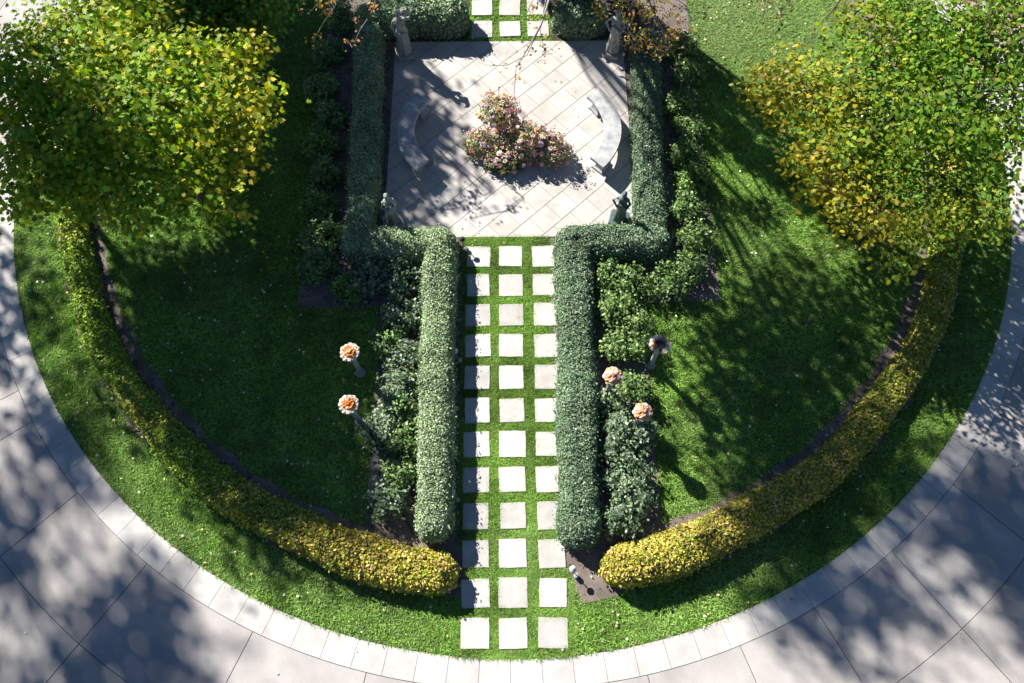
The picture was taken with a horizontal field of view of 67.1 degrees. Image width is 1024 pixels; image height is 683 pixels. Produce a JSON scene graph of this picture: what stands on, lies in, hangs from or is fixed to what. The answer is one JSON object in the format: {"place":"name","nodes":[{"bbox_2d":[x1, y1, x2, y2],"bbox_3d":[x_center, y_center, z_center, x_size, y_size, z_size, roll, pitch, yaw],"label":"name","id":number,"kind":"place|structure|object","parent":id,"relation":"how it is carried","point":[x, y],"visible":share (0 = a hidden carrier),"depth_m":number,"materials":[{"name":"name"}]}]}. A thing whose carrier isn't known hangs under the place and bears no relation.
{"place":"outdoors","nodes":[
{"label":"outdoors","id":0,"kind":"place"},
{"bbox_2d":[57,8,466,599],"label":"hedge soil","id":1,"kind":"structure","parent":0,"point":[109,290],"depth_m":16.68,"materials":[{"name":"brown soil"}]},
{"bbox_2d":[53,0,461,598],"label":"curved hedge","id":2,"kind":"object","parent":1,"relation":"on","point":[184,454],"visible":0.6,"depth_m":15.66,"materials":[{"name":"yellow plant"}]},
{"bbox_2d":[297,0,463,551],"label":"bed soil","id":3,"kind":"structure","parent":0,"point":[398,530],"depth_m":17.74,"materials":[{"name":"brown soil"}]},
{"bbox_2d":[289,184,339,222],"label":"rose shrub","id":4,"kind":"object","parent":3,"relation":"on","point":[318,202],"visible":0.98,"depth_m":18.23,"materials":[{"name":"green plant"}]},
{"bbox_2d":[295,244,339,288],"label":"rose shrub","id":5,"kind":"object","parent":3,"relation":"on","point":[320,270],"visible":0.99,"depth_m":17.58,"materials":[{"name":"green plant"}]},
{"bbox_2d":[301,68,340,106],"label":"rose shrub","id":6,"kind":"object","parent":3,"relation":"on","point":[318,87],"visible":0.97,"depth_m":19.50,"materials":[{"name":"green plant"}]},
{"bbox_2d":[299,212,343,255],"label":"rose shrub","id":7,"kind":"object","parent":3,"relation":"on","point":[318,239],"visible":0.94,"depth_m":17.91,"materials":[{"name":"green plant"}]},
{"bbox_2d":[298,124,346,165],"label":"rose shrub","id":8,"kind":"object","parent":3,"relation":"on","point":[330,144],"visible":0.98,"depth_m":18.86,"materials":[{"name":"green plant"}]},
{"bbox_2d":[307,153,347,192],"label":"rose shrub","id":9,"kind":"object","parent":3,"relation":"on","point":[328,172],"visible":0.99,"depth_m":18.51,"materials":[{"name":"green plant"}]},
{"bbox_2d":[309,34,348,72],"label":"rose shrub","id":10,"kind":"object","parent":3,"relation":"on","point":[330,52],"visible":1,"depth_m":19.96,"materials":[{"name":"green plant"}]},
{"bbox_2d":[311,96,351,132],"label":"rose shrub","id":11,"kind":"object","parent":3,"relation":"on","point":[329,110],"visible":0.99,"depth_m":19.20,"materials":[{"name":"green plant"}]},
{"bbox_2d":[317,0,354,35],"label":"rose shrub","id":12,"kind":"object","parent":3,"relation":"on","point":[340,18],"visible":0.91,"depth_m":20.40,"materials":[{"name":"green plant"}]},
{"bbox_2d":[327,266,363,309],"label":"rose shrub","id":13,"kind":"object","parent":3,"relation":"on","point":[342,287],"visible":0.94,"depth_m":17.37,"materials":[{"name":"green plant"}]},
{"bbox_2d":[335,250,391,303],"bbox_3d":[-3.349,-1.453,17.521,1.308,0.700,1.315,26,70,10],"label":"rose shrub","id":14,"kind":"object","parent":3,"relation":"on","point":[369,273],"visible":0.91,"depth_m":17.46,"materials":[{"name":"green plant"}]},
{"bbox_2d":[338,0,388,263],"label":"clipped hedge","id":15,"kind":"object","parent":3,"relation":"on","point":[364,180],"visible":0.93,"depth_m":18.81,"materials":[{"name":"green plant"}]},
{"bbox_2d":[354,396,410,459],"bbox_3d":[-2.749,1.812,16.160,1.086,0.746,1.306,18,69,7],"label":"rose shrub","id":16,"kind":"object","parent":3,"relation":"on","point":[380,428],"visible":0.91,"depth_m":16.14,"materials":[{"name":"green plant"}]},
{"bbox_2d":[359,469,415,524],"bbox_3d":[-2.542,3.138,15.622,1.034,0.738,1.176,-30,71,-11],"label":"rose shrub","id":17,"kind":"object","parent":3,"relation":"on","point":[387,499],"visible":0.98,"depth_m":15.56,"materials":[{"name":"green plant"}]},
{"bbox_2d":[367,316,408,361],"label":"rose shrub","id":18,"kind":"object","parent":3,"relation":"on","point":[381,340],"visible":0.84,"depth_m":16.86,"materials":[{"name":"green plant"}]},
{"bbox_2d":[375,362,417,412],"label":"rose shrub","id":19,"kind":"object","parent":3,"relation":"on","point":[402,380],"visible":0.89,"depth_m":16.49,"materials":[{"name":"green plant"}]},
{"bbox_2d":[377,453,416,491],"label":"rose shrub","id":20,"kind":"object","parent":3,"relation":"on","point":[394,470],"visible":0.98,"depth_m":15.76,"materials":[{"name":"green plant"}]},
{"bbox_2d":[379,414,417,459],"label":"rose shrub","id":21,"kind":"object","parent":3,"relation":"on","point":[406,444],"visible":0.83,"depth_m":16.07,"materials":[{"name":"green plant"}]},
{"bbox_2d":[377,254,421,298],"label":"rose shrub","id":22,"kind":"object","parent":3,"relation":"on","point":[399,274],"visible":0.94,"depth_m":17.46,"materials":[{"name":"green plant"}]},
{"bbox_2d":[381,335,421,383],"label":"rose shrub","id":23,"kind":"object","parent":3,"relation":"on","point":[405,356],"visible":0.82,"depth_m":16.70,"materials":[{"name":"green plant"}]},
{"bbox_2d":[380,294,423,336],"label":"rose shrub","id":24,"kind":"object","parent":3,"relation":"on","point":[401,317],"visible":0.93,"depth_m":17.10,"materials":[{"name":"green plant"}]},
{"bbox_2d":[386,390,418,428],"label":"rose shrub","id":25,"kind":"object","parent":3,"relation":"on","point":[403,400],"visible":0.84,"depth_m":16.26,"materials":[{"name":"green plant"}]},
{"bbox_2d":[358,223,461,548],"bbox_3d":[-2.387,0.650,16.578,2.575,0.827,7.353,0,68,0],"label":"clipped hedge","id":26,"kind":"object","parent":3,"relation":"on","point":[433,252],"visible":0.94,"depth_m":16.46,"materials":[{"name":"green plant"}]},
{"bbox_2d":[63,0,966,596],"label":"mulch","id":27,"kind":"object","parent":3,"relation":"on","point":[553,240],"visible":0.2,"depth_m":17.76,"materials":[{"name":"brown soil"}]},
{"bbox_2d":[385,0,467,41],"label":"bed soil","id":28,"kind":"structure","parent":0,"point":[462,38],"depth_m":20.56,"materials":[{"name":"brown soil"}]},
{"bbox_2d":[369,0,471,40],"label":"block hedge","id":29,"kind":"object","parent":28,"relation":"on","point":[441,19],"visible":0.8,"depth_m":20.07,"materials":[{"name":"green plant"}]},
{"bbox_2d":[385,40,632,236],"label":"plaza floor","id":30,"kind":"structure","parent":0,"point":[537,197],"depth_m":19.34,"materials":[{"name":"stone"}]},
{"bbox_2d":[380,193,404,227],"bbox_3d":[-2.824,-3.039,17.845,0.460,1.273,0.460,-19,69,-7],"label":"garden statue","id":31,"kind":"object","parent":30,"relation":"on","point":[392,217],"visible":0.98,"depth_m":17.90,"materials":[{"name":"stone"}]},
{"bbox_2d":[390,7,414,62],"bbox_3d":[-2.783,-7.865,19.651,0.576,1.578,0.460,-14,68,-6],"label":"garden statue","id":32,"kind":"object","parent":30,"relation":"on","point":[404,51],"visible":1,"depth_m":19.63,"materials":[{"name":"stone"}]},
{"bbox_2d":[397,90,430,176],"bbox_3d":[-2.416,-5.136,19.119,0.817,0.442,2.424,0,68,0],"label":"curved bench","id":33,"kind":"object","parent":30,"relation":"on","point":[414,156],"visible":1,"depth_m":18.91,"materials":[{"name":"stone"}]},
{"bbox_2d":[458,125,501,160],"bbox_3d":[-0.740,-4.926,18.915,1.029,0.620,0.989,-34,72,-13],"label":"flower arrangement","id":34,"kind":"object","parent":30,"relation":"on","point":[474,140],"visible":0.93,"depth_m":18.91,"materials":[{"name":"pink plant"}]},
{"bbox_2d":[475,87,521,133],"bbox_3d":[-0.342,-5.598,18.869,1.166,1.246,1.121,0,68,0],"label":"flower arrangement","id":35,"kind":"object","parent":30,"relation":"on","point":[498,119],"visible":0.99,"depth_m":18.60,"materials":[{"name":"plant"}]},
{"bbox_2d":[483,146,528,175],"bbox_3d":[-0.141,-4.450,18.752,1.126,0.585,0.855,0,68,0],"label":"flower arrangement","id":36,"kind":"object","parent":30,"relation":"on","point":[498,163],"visible":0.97,"depth_m":18.74,"materials":[{"name":"pink plant"}]},
{"bbox_2d":[493,115,551,163],"bbox_3d":[0.282,-5.007,18.770,1.528,0.939,1.246,0,68,0],"label":"flower arrangement","id":37,"kind":"object","parent":30,"relation":"on","point":[519,131],"visible":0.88,"depth_m":18.70,"materials":[{"name":"pink plant"}]},
{"bbox_2d":[523,125,575,169],"bbox_3d":[0.898,-4.753,18.723,1.356,0.829,1.136,0,68,0],"label":"flower arrangement","id":38,"kind":"object","parent":30,"relation":"on","point":[562,146],"visible":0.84,"depth_m":18.75,"materials":[{"name":"pink plant"}]},
{"bbox_2d":[587,87,621,174],"bbox_3d":[2.287,-5.200,19.130,0.817,0.442,2.424,0,68,0],"label":"curved bench","id":39,"kind":"object","parent":30,"relation":"on","point":[605,108],"visible":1,"depth_m":18.92,"materials":[{"name":"stone"}]},
{"bbox_2d":[602,8,625,60],"bbox_3d":[2.604,-7.884,19.687,0.562,1.494,0.479,18,69,7],"label":"garden statue","id":40,"kind":"object","parent":30,"relation":"on","point":[610,52],"visible":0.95,"depth_m":19.73,"materials":[{"name":"stone"}]},
{"bbox_2d":[0,0,1023,682],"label":"driveway","id":41,"kind":"structure","parent":0,"point":[76,564],"depth_m":15.13,"materials":[{"name":"concrete"}]},
{"bbox_2d":[0,0,1023,682],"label":"paved edging","id":42,"kind":"object","parent":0,"point":[180,570],"visible":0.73,"depth_m":15.45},
{"bbox_2d":[0,211,1023,682],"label":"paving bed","id":43,"kind":"object","parent":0,"point":[572,657],"visible":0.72,"depth_m":15.08,"materials":[{"name":"grey concrete"}]},
{"bbox_2d":[11,0,1013,663],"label":"lawn","id":44,"kind":"structure","parent":0,"point":[948,406],"depth_m":17.07,"materials":[{"name":"green plant"}]},
{"bbox_2d":[0,0,310,252],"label":"maple tree","id":45,"kind":"object","parent":44,"relation":"on","point":[109,51],"visible":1,"depth_m":15.48,"materials":[{"name":"green plant"}]},
{"bbox_2d":[113,0,305,87],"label":"maple tree","id":46,"kind":"object","parent":44,"relation":"on","point":[239,13],"visible":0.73,"depth_m":17.21,"materials":[{"name":"green plant"}]},
{"bbox_2d":[461,579,489,608],"bbox_3d":[-0.720,4.981,15.249,0.573,0.064,0.557,-2,68,-1],"label":"stepping stone","id":47,"kind":"object","parent":44,"relation":"on","point":[474,592],"visible":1,"depth_m":15.22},
{"bbox_2d":[462,540,488,567],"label":"stepping stone","id":48,"kind":"object","parent":44,"relation":"on","point":[476,554],"visible":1,"depth_m":15.51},
{"bbox_2d":[462,503,488,529],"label":"stepping stone","id":49,"kind":"object","parent":44,"relation":"on","point":[474,515],"visible":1,"depth_m":15.79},
{"bbox_2d":[461,618,489,648],"bbox_3d":[-0.715,5.663,14.970,0.565,0.064,0.575,0,68,0],"label":"stepping stone","id":50,"kind":"object","parent":44,"relation":"on","point":[473,634],"visible":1,"depth_m":14.94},
{"bbox_2d":[463,431,489,457],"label":"stepping stone","id":51,"kind":"object","parent":44,"relation":"on","point":[476,444],"visible":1,"depth_m":16.36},
{"bbox_2d":[463,467,489,492],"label":"stepping stone","id":52,"kind":"object","parent":44,"relation":"on","point":[475,479],"visible":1,"depth_m":16.07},
{"bbox_2d":[464,366,489,389],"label":"stepping stone","id":53,"kind":"object","parent":44,"relation":"on","point":[477,378],"visible":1,"depth_m":16.93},
{"bbox_2d":[465,397,489,423],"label":"stepping stone","id":54,"kind":"object","parent":44,"relation":"on","point":[477,410],"visible":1,"depth_m":16.64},
{"bbox_2d":[465,334,490,357],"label":"stepping stone","id":55,"kind":"object","parent":44,"relation":"on","point":[479,345],"visible":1,"depth_m":17.21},
{"bbox_2d":[465,304,490,326],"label":"stepping stone","id":56,"kind":"object","parent":44,"relation":"on","point":[480,316],"visible":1,"depth_m":17.49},
{"bbox_2d":[467,274,489,296],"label":"stepping stone","id":57,"kind":"object","parent":44,"relation":"on","point":[478,285],"visible":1,"depth_m":17.78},
{"bbox_2d":[499,334,522,356],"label":"stepping stone","id":58,"kind":"object","parent":44,"relation":"on","point":[510,345],"visible":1,"depth_m":17.21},
{"bbox_2d":[499,274,522,296],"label":"stepping stone","id":59,"kind":"object","parent":44,"relation":"on","point":[511,285],"visible":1,"depth_m":17.77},
{"bbox_2d":[499,365,523,388],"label":"stepping stone","id":60,"kind":"object","parent":44,"relation":"on","point":[512,377],"visible":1,"depth_m":16.92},
{"bbox_2d":[499,304,523,325],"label":"stepping stone","id":61,"kind":"object","parent":44,"relation":"on","point":[509,314],"visible":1,"depth_m":17.50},
{"bbox_2d":[498,467,525,491],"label":"stepping stone","id":62,"kind":"object","parent":44,"relation":"on","point":[513,479],"visible":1,"depth_m":16.07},
{"bbox_2d":[499,398,524,422],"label":"stepping stone","id":63,"kind":"object","parent":44,"relation":"on","point":[512,410],"visible":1,"depth_m":16.64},
{"bbox_2d":[499,431,525,457],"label":"stepping stone","id":64,"kind":"object","parent":44,"relation":"on","point":[513,444],"visible":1,"depth_m":16.36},
{"bbox_2d":[498,577,527,607],"bbox_3d":[0.021,4.969,15.251,0.581,0.064,0.586,0,68,0],"label":"stepping stone","id":65,"kind":"object","parent":44,"relation":"on","point":[513,592],"visible":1,"depth_m":15.22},
{"bbox_2d":[499,539,526,567],"bbox_3d":[0.015,4.269,15.537,0.563,0.064,0.575,-1,68,0],"label":"stepping stone","id":66,"kind":"object","parent":44,"relation":"on","point":[513,553],"visible":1,"depth_m":15.51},
{"bbox_2d":[500,502,525,528],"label":"stepping stone","id":67,"kind":"object","parent":44,"relation":"on","point":[513,516],"visible":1,"depth_m":15.79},
{"bbox_2d":[499,617,527,649],"bbox_3d":[0.025,5.665,14.967,0.557,0.064,0.571,-1,68,0],"label":"stepping stone","id":68,"kind":"object","parent":44,"relation":"on","point":[513,633],"visible":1,"depth_m":14.94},
{"bbox_2d":[24,2,1017,675],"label":"fallen leaves","id":69,"kind":"object","parent":44,"relation":"on","point":[468,340],"visible":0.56,"depth_m":17.34,"materials":[{"name":"brown plant"}]},
{"bbox_2d":[534,334,557,357],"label":"stepping stone","id":70,"kind":"object","parent":44,"relation":"on","point":[543,343],"visible":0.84,"depth_m":17.21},
{"bbox_2d":[535,364,557,389],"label":"stepping stone","id":71,"kind":"object","parent":44,"relation":"on","point":[546,375],"visible":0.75,"depth_m":16.93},
{"bbox_2d":[535,466,559,492],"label":"stepping stone","id":72,"kind":"object","parent":44,"relation":"on","point":[545,480],"visible":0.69,"depth_m":16.07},
{"bbox_2d":[537,501,557,529],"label":"stepping stone","id":73,"kind":"object","parent":44,"relation":"on","point":[546,516],"visible":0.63,"depth_m":15.80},
{"bbox_2d":[538,539,565,568],"bbox_3d":[0.803,4.275,15.532,0.543,0.064,0.570,-2,68,0],"label":"stepping stone","id":74,"kind":"object","parent":44,"relation":"on","point":[552,554],"visible":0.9,"depth_m":15.50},
{"bbox_2d":[538,617,567,648],"bbox_3d":[0.798,5.655,14.969,0.582,0.064,0.571,1,68,1],"label":"stepping stone","id":75,"kind":"object","parent":44,"relation":"on","point":[551,634],"visible":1,"depth_m":14.94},
{"bbox_2d":[539,578,566,607],"bbox_3d":[0.813,4.967,15.250,0.549,0.064,0.555,1,68,1],"label":"stepping stone","id":76,"kind":"object","parent":44,"relation":"on","point":[553,592],"visible":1,"depth_m":15.22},
{"bbox_2d":[479,0,785,92],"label":"young tree","id":77,"kind":"object","parent":44,"relation":"on","point":[652,10],"visible":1,"depth_m":16.99,"materials":[{"name":"orange plant"}]},
{"bbox_2d":[729,0,1023,284],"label":"autumn tree","id":78,"kind":"object","parent":44,"relation":"on","point":[975,43],"visible":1,"depth_m":15.46,"materials":[{"name":"green plant"}]},
{"bbox_2d":[550,0,639,39],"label":"bed soil","id":79,"kind":"structure","parent":0,"point":[610,10],"depth_m":20.81,"materials":[{"name":"brown soil"}]},
{"bbox_2d":[548,0,609,40],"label":"block hedge","id":80,"kind":"object","parent":79,"relation":"on","point":[573,20],"visible":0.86,"depth_m":20.13,"materials":[{"name":"green plant"}]},
{"bbox_2d":[549,0,720,603],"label":"bed soil","id":81,"kind":"structure","parent":0,"point":[585,565],"depth_m":17.67,"materials":[{"name":"brown soil"}]},
{"bbox_2d":[593,255,622,289],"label":"rose shrub","id":82,"kind":"object","parent":81,"relation":"on","point":[601,274],"visible":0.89,"depth_m":17.49,"materials":[{"name":"green plant"}]},
{"bbox_2d":[550,221,672,552],"bbox_3d":[2.285,0.640,16.565,3.021,0.831,7.509,0,68,0],"label":"clipped hedge","id":83,"kind":"object","parent":81,"relation":"on","point":[578,252],"visible":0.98,"depth_m":16.54,"materials":[{"name":"green plant"}]},
{"bbox_2d":[593,287,631,330],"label":"rose shrub","id":84,"kind":"object","parent":81,"relation":"on","point":[609,303],"visible":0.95,"depth_m":17.14,"materials":[{"name":"green plant"}]},
{"bbox_2d":[597,383,631,418],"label":"rose shrub","id":85,"kind":"object","parent":81,"relation":"on","point":[610,400],"visible":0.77,"depth_m":16.36,"materials":[{"name":"green plant"}]},
{"bbox_2d":[593,329,635,364],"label":"rose shrub","id":86,"kind":"object","parent":81,"relation":"on","point":[608,348],"visible":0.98,"depth_m":16.83,"materials":[{"name":"green plant"}]},
{"bbox_2d":[597,429,637,467],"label":"rose shrub","id":87,"kind":"object","parent":81,"relation":"on","point":[610,443],"visible":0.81,"depth_m":15.92,"materials":[{"name":"green plant"}]},
{"bbox_2d":[599,405,636,444],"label":"rose shrub","id":88,"kind":"object","parent":81,"relation":"on","point":[618,423],"visible":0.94,"depth_m":16.07,"materials":[{"name":"green plant"}]},
{"bbox_2d":[601,495,648,540],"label":"rose shrub","id":89,"kind":"object","parent":81,"relation":"on","point":[617,515],"visible":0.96,"depth_m":15.38,"materials":[{"name":"green plant"}]},
{"bbox_2d":[599,261,654,309],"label":"rose shrub","id":90,"kind":"object","parent":81,"relation":"on","point":[630,275],"visible":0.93,"depth_m":17.39,"materials":[{"name":"green plant"}]},
{"bbox_2d":[596,446,659,498],"bbox_3d":[2.385,2.678,15.847,1.228,0.642,1.093,-40,73,-15],"label":"rose shrub","id":91,"kind":"object","parent":81,"relation":"on","point":[612,479],"visible":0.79,"depth_m":15.79,"materials":[{"name":"green plant"}]},
{"bbox_2d":[606,301,655,343],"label":"rose shrub","id":92,"kind":"object","parent":81,"relation":"on","point":[642,323],"visible":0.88,"depth_m":16.99,"materials":[{"name":"green plant"}]},
{"bbox_2d":[609,468,658,518],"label":"rose shrub","id":93,"kind":"object","parent":81,"relation":"on","point":[639,496],"visible":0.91,"depth_m":15.58,"materials":[{"name":"green plant"}]},
{"bbox_2d":[616,368,653,406],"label":"rose shrub","id":94,"kind":"object","parent":81,"relation":"on","point":[633,389],"visible":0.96,"depth_m":16.38,"materials":[{"name":"green plant"}]},
{"bbox_2d":[618,329,653,362],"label":"rose shrub","id":95,"kind":"object","parent":81,"relation":"on","point":[641,347],"visible":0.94,"depth_m":16.75,"materials":[{"name":"green plant"}]},
{"bbox_2d":[627,416,662,455],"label":"rose shrub","id":96,"kind":"object","parent":81,"relation":"on","point":[643,433],"visible":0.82,"depth_m":16.02,"materials":[{"name":"green plant"}]},
{"bbox_2d":[626,26,669,233],"bbox_3d":[3.356,-5.267,19.024,0.985,0.739,6.389,2,68,1],"label":"clipped hedge","id":97,"kind":"object","parent":81,"relation":"on","point":[648,198],"visible":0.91,"depth_m":18.75,"materials":[{"name":"green plant"}]},
{"bbox_2d":[644,257,697,308],"bbox_3d":[3.568,-1.410,17.448,1.182,0.762,1.168,0,68,0],"label":"rose shrub","id":98,"kind":"object","parent":81,"relation":"on","point":[672,280],"visible":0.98,"depth_m":17.40,"materials":[{"name":"green plant"}]},
{"bbox_2d":[662,84,699,117],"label":"rose shrub","id":99,"kind":"object","parent":81,"relation":"on","point":[674,105],"visible":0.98,"depth_m":19.32,"materials":[{"name":"green plant"}]},
{"bbox_2d":[661,25,701,63],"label":"rose shrub","id":100,"kind":"object","parent":81,"relation":"on","point":[684,38],"visible":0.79,"depth_m":20.01,"materials":[{"name":"green plant"}]},
{"bbox_2d":[663,134,705,170],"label":"rose shrub","id":101,"kind":"object","parent":81,"relation":"on","point":[682,150],"visible":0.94,"depth_m":18.76,"materials":[{"name":"green plant"}]},
{"bbox_2d":[667,109,709,142],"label":"rose shrub","id":102,"kind":"object","parent":81,"relation":"on","point":[694,128],"visible":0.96,"depth_m":19.08,"materials":[{"name":"green plant"}]},
{"bbox_2d":[668,52,708,91],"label":"rose shrub","id":103,"kind":"object","parent":81,"relation":"on","point":[691,69],"visible":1,"depth_m":19.68,"materials":[{"name":"green plant"}]},
{"bbox_2d":[667,186,711,226],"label":"rose shrub","id":104,"kind":"object","parent":81,"relation":"on","point":[686,203],"visible":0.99,"depth_m":18.12,"materials":[{"name":"green plant"}]},
{"bbox_2d":[672,246,712,285],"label":"rose shrub","id":105,"kind":"object","parent":81,"relation":"on","point":[693,263],"visible":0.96,"depth_m":17.59,"materials":[{"name":"green plant"}]},
{"bbox_2d":[669,159,716,198],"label":"rose shrub","id":106,"kind":"object","parent":81,"relation":"on","point":[692,177],"visible":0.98,"depth_m":18.45,"materials":[{"name":"green plant"}]},
{"bbox_2d":[671,216,716,253],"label":"rose shrub","id":107,"kind":"object","parent":81,"relation":"on","point":[699,240],"visible":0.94,"depth_m":17.89,"materials":[{"name":"green plant"}]},
{"bbox_2d":[662,0,965,575],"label":"hedge soil","id":108,"kind":"structure","parent":0,"point":[908,306],"depth_m":16.73,"materials":[{"name":"brown soil"}]},
{"bbox_2d":[596,0,971,592],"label":"curved hedge","id":109,"kind":"object","parent":108,"relation":"on","point":[698,543],"visible":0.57,"depth_m":15.72,"materials":[{"name":"yellow plant"}]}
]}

